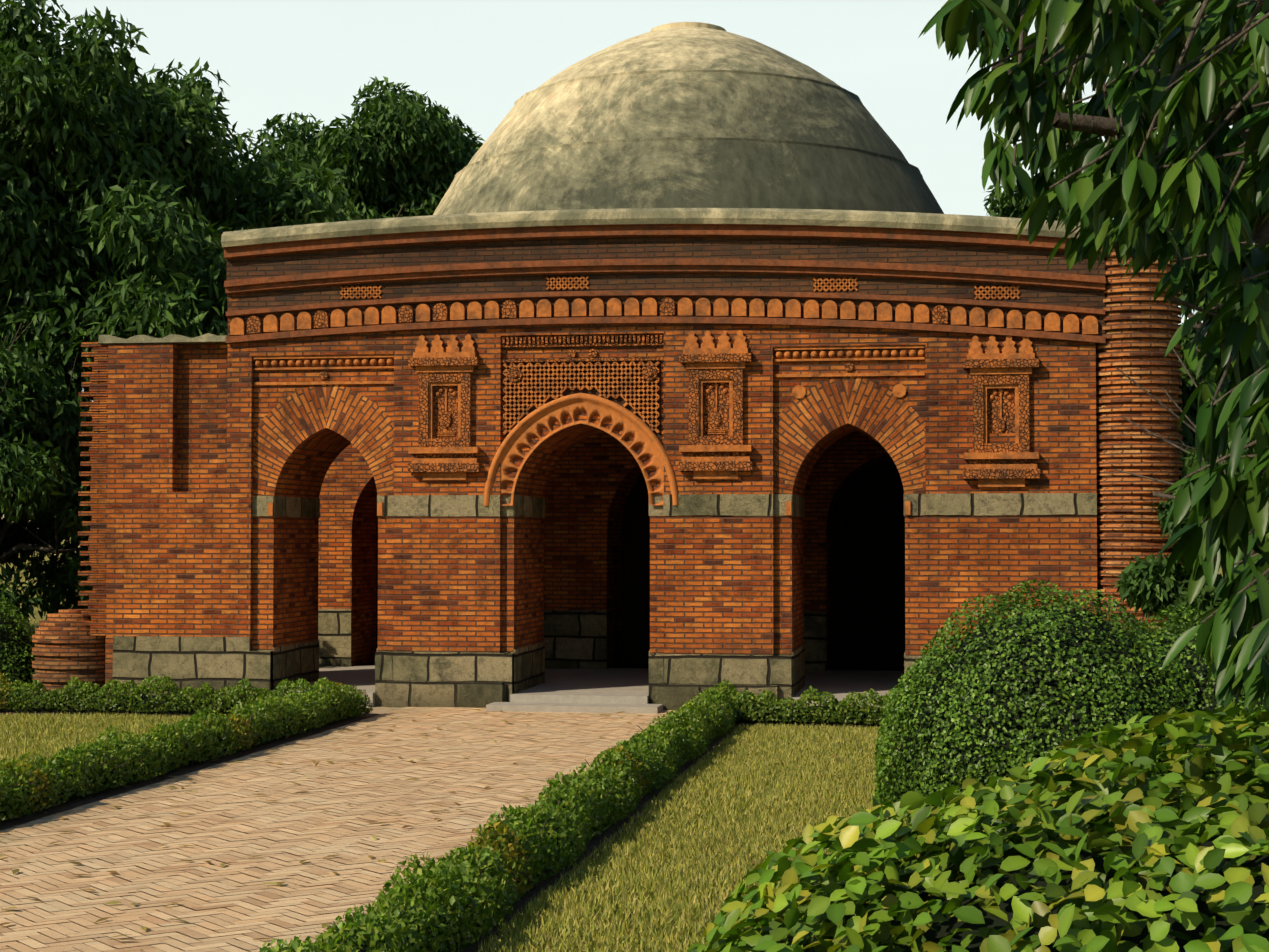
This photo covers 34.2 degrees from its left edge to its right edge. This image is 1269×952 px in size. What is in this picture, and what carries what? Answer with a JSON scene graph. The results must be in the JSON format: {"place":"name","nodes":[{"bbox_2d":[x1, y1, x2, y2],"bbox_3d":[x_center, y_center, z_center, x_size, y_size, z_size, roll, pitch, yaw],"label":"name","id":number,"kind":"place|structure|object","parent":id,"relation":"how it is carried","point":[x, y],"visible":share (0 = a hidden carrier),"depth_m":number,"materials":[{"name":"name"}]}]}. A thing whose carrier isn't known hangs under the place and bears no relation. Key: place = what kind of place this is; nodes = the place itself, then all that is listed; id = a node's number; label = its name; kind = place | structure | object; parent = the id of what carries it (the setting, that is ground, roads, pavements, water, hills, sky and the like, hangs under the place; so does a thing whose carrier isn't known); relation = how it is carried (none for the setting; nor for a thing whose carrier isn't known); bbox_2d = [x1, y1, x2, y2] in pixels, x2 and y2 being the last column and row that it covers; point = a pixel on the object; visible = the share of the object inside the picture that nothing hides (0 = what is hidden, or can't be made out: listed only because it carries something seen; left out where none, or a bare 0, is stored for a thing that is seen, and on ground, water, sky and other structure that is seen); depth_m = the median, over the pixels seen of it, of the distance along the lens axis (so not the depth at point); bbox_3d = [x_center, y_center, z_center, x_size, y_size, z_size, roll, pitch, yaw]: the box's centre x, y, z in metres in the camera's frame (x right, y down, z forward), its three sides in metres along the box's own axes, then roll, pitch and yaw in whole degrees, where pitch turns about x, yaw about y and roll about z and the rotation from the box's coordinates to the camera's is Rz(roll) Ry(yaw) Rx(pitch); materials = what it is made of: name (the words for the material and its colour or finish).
{"place":"outdoors","nodes":[
{"label":"outdoors","id":0,"kind":"place"},
{"bbox_2d":[363,707,399,713],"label":"ground","id":1,"kind":"structure","parent":0,"point":[380,710],"depth_m":23.01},
{"bbox_2d":[0,540,1225,951],"bbox_3d":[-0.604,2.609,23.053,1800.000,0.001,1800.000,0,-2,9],"label":"ground","id":2,"kind":"structure","parent":0,"point":[36,614],"depth_m":13.01,"materials":[{"name":"green plant"}]},
{"bbox_2d":[0,594,35,693],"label":"shrub","id":3,"kind":"object","parent":2,"relation":"on","point":[13,613],"depth_m":24.28,"materials":[{"name":"green plant"}]},
{"bbox_2d":[0,308,105,624],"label":"tree","id":4,"kind":"object","parent":2,"relation":"on","point":[41,427],"depth_m":26.66,"materials":[{"name":"green plant"}]},
{"bbox_2d":[32,609,105,694],"bbox_3d":[-6.593,2.112,24.374,1.320,1.070,1.320,0,-2,9],"label":"brick turret base","id":5,"kind":"object","parent":2,"relation":"on","point":[67,647],"visible":0.58,"depth_m":23.96,"materials":[{"name":"brick"}]},
{"bbox_2d":[0,711,226,775],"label":"lawn grass","id":6,"kind":"structure","parent":2,"relation":"on","point":[48,749],"depth_m":20.42,"materials":[{"name":"green plant"}]},
{"bbox_2d":[8,57,309,305],"bbox_3d":[-12.871,-2.825,39.208,13.052,11.882,11.325,0,-2,9],"label":"mango tree","id":7,"kind":"object","parent":2,"relation":"on","point":[208,91],"visible":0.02,"depth_m":39.07,"materials":[{"name":"green plant"}]},
{"bbox_2d":[0,0,360,401],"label":"mango tree","id":8,"kind":"object","parent":2,"relation":"on","point":[107,166],"depth_m":28.53,"materials":[{"name":"green plant"}]},
{"bbox_2d":[0,708,668,951],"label":"path bedding","id":9,"kind":"object","parent":2,"relation":"on","point":[444,737],"depth_m":13.65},
{"bbox_2d":[0,707,675,951],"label":"herringbone path pavers","id":10,"kind":"object","parent":9,"relation":"on","point":[20,893],"visible":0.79,"depth_m":13.39,"materials":[{"name":"brick"}]},
{"bbox_2d":[256,76,484,221],"bbox_3d":[-5.173,-2.324,42.039,8.241,11.045,8.474,0,-2,9],"label":"mango tree","id":11,"kind":"object","parent":2,"relation":"on","point":[412,152],"depth_m":39.82,"materials":[{"name":"green plant"}]},
{"bbox_2d":[0,707,875,940],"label":"fallen leaves","id":12,"kind":"object","parent":2,"relation":"on","point":[324,925],"visible":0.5,"depth_m":13.65,"materials":[{"name":"brown plant"}]},
{"bbox_2d":[0,712,878,951],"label":"hedge bed soil","id":13,"kind":"structure","parent":2,"relation":"on","point":[532,893],"depth_m":15.32,"materials":[{"name":"brown soil"}]},
{"bbox_2d":[0,673,343,714],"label":"hedge","id":14,"kind":"object","parent":13,"relation":"on","point":[137,691],"depth_m":22.36,"materials":[{"name":"green plant"}]},
{"bbox_2d":[0,680,374,821],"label":"hedge","id":15,"kind":"object","parent":13,"relation":"on","point":[14,771],"depth_m":16.70,"materials":[{"name":"green plant"}]},
{"bbox_2d":[259,683,741,951],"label":"path hedge","id":16,"kind":"object","parent":13,"relation":"on","point":[375,927],"depth_m":11.05,"materials":[{"name":"green plant"}]},
{"bbox_2d":[719,679,918,726],"bbox_3d":[2.135,2.321,21.032,2.620,0.465,0.523,0,-2,17],"label":"hedge","id":17,"kind":"object","parent":13,"relation":"on","point":[765,699],"depth_m":21.00,"materials":[{"name":"green plant"}]},
{"bbox_2d":[272,665,903,714],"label":"veranda floor","id":18,"kind":"structure","parent":2,"relation":"on","point":[608,690],"depth_m":24.12,"materials":[{"name":"grey stone"}]},
{"bbox_2d":[105,324,1096,694],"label":"facade wall","id":19,"kind":"structure","parent":2,"relation":"on","point":[195,548],"depth_m":23.32,"materials":[{"name":"brick"}]},
{"bbox_2d":[77,342,107,634],"bbox_3d":[-6.244,0.158,24.451,0.360,3.414,0.850,0,-2,9],"label":"brick wall edge","id":20,"kind":"object","parent":19,"relation":"attached to","point":[97,462],"visible":0.42,"depth_m":24.04,"materials":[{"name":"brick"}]},
{"bbox_2d":[99,333,227,343],"bbox_3d":[-5.328,-1.572,24.797,1.560,0.100,1.780,0,-2,9],"label":"wall coping","id":21,"kind":"object","parent":19,"relation":"on","point":[182,339],"visible":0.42,"depth_m":23.93,"materials":[{"name":"paint"}]},
{"bbox_2d":[484,393,678,505],"bbox_3d":[-0.600,-0.301,23.164,2.230,1.264,0.133,0,-2,9],"label":"archivolt","id":22,"kind":"object","parent":19,"relation":"attached to","point":[523,431],"visible":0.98,"depth_m":23.16,"materials":[{"name":"ceramic"}]},
{"bbox_2d":[501,335,663,440],"bbox_3d":[-0.591,-0.960,23.178,1.850,1.218,0.087,0,-2,9],"label":"lattice panel","id":23,"kind":"object","parent":19,"relation":"attached to","point":[632,385],"visible":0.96,"depth_m":23.19,"materials":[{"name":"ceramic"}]},
{"bbox_2d":[253,345,924,515],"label":"panel trim","id":24,"kind":"structure","parent":19,"relation":"attached to","point":[799,391],"depth_m":22.83,"materials":[{"name":"ceramic"}]},
{"bbox_2d":[253,376,925,495],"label":"arch voussoirs","id":25,"kind":"object","parent":19,"relation":"attached to","point":[891,423],"visible":0.96,"depth_m":22.85,"materials":[{"name":"brick"}]},
{"bbox_2d":[221,208,1105,343],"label":"cornice mouldings","id":26,"kind":"object","parent":19,"relation":"attached to","point":[930,261],"visible":0.96,"depth_m":22.96,"materials":[{"name":"brown brick"}]},
{"bbox_2d":[340,276,1019,299],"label":"lattice panels","id":27,"kind":"object","parent":26,"relation":"attached to","point":[555,282],"visible":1,"depth_m":22.76,"materials":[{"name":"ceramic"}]},
{"bbox_2d":[230,297,1097,334],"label":"arched cornice panels","id":28,"kind":"object","parent":19,"relation":"attached to","point":[703,308],"visible":0.98,"depth_m":22.98,"materials":[{"name":"orange brick"}]},
{"bbox_2d":[408,330,1039,486],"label":"carved wall niches","id":29,"kind":"object","parent":19,"relation":"attached to","point":[715,448],"visible":0.94,"depth_m":22.85,"materials":[{"name":"ceramic"}]},
{"bbox_2d":[113,493,1096,710],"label":"stone courses","id":30,"kind":"object","parent":2,"relation":"on","point":[575,639],"visible":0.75,"depth_m":23.37,"materials":[{"name":"grey stone"}]},
{"bbox_2d":[318,431,891,670],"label":"archway interior walls","id":31,"kind":"structure","parent":2,"relation":"on","point":[593,479],"depth_m":27.63,"materials":[{"name":"brick"}]},
{"bbox_2d":[359,458,904,670],"bbox_3d":[0.204,1.208,28.182,8.240,3.100,1.000,0,-2,9],"label":"hall interior shade","id":32,"kind":"object","parent":2,"relation":"on","point":[868,577],"visible":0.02,"depth_m":28.18,"materials":[{"name":"black"}]},
{"bbox_2d":[687,703,1268,951],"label":"leafy bush","id":33,"kind":"object","parent":2,"relation":"on","point":[1035,812],"depth_m":5.49,"materials":[{"name":"green plant"}]},
{"bbox_2d":[873,578,1206,832],"bbox_3d":[2.890,1.542,14.427,2.432,1.628,2.569,0,-2,9],"label":"rounded bush","id":34,"kind":"object","parent":2,"relation":"on","point":[917,682],"depth_m":13.77,"materials":[{"name":"green plant"}]},
{"bbox_2d":[983,165,1180,324],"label":"mango tree","id":35,"kind":"object","parent":2,"relation":"on","point":[1009,207],"depth_m":45.65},
{"bbox_2d":[1096,242,1182,641],"bbox_3d":[5.460,-0.125,22.492,1.240,5.432,1.240,0,-2,9],"label":"corner turret","id":36,"kind":"object","parent":2,"relation":"on","point":[1141,326],"visible":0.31,"depth_m":22.10,"materials":[{"name":"brick"}]},
{"bbox_2d":[1113,303,1268,638],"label":"shrubbery","id":37,"kind":"object","parent":2,"relation":"on","point":[1144,586],"depth_m":20.76,"materials":[{"name":"green plant"}]},
{"bbox_2d":[1127,604,1268,790],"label":"topiary bush","id":38,"kind":"object","parent":2,"relation":"on","point":[1184,625],"depth_m":13.97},
{"bbox_2d":[1178,121,1268,568],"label":"mango tree","id":39,"kind":"object","parent":2,"relation":"on","point":[1188,387],"depth_m":25.47,"materials":[{"name":"green plant"}]},
{"bbox_2d":[0,0,1258,391],"bbox_3d":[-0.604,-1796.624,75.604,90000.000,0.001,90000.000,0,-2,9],"label":"sky","id":40,"kind":"structure","parent":0,"point":[480,68],"depth_m":7647.01,"materials":[{"name":"white"}]},
{"bbox_2d":[980,0,1268,662],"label":"tree branches","id":41,"kind":"object","parent":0,"point":[1099,126],"visible":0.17,"depth_m":6.26,"materials":[{"name":"brown plant"}]},
{"bbox_2d":[918,0,1268,711],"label":"mango leaves","id":42,"kind":"object","parent":41,"relation":"attached to","point":[1137,209],"visible":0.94,"depth_m":6.07,"materials":[{"name":"green plant"}]},
{"bbox_3d":[1.459,-2.353,30.416,9.490,0.250,13.100,0,-2,9],"label":"roof terrace","id":43,"kind":"object","parent":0,"visible":0},
{"bbox_2d":[433,22,943,214],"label":"dome","id":44,"kind":"structure","parent":43,"relation":"on","point":[688,115],"depth_m":29.37,"materials":[{"name":"paint"}]}
]}

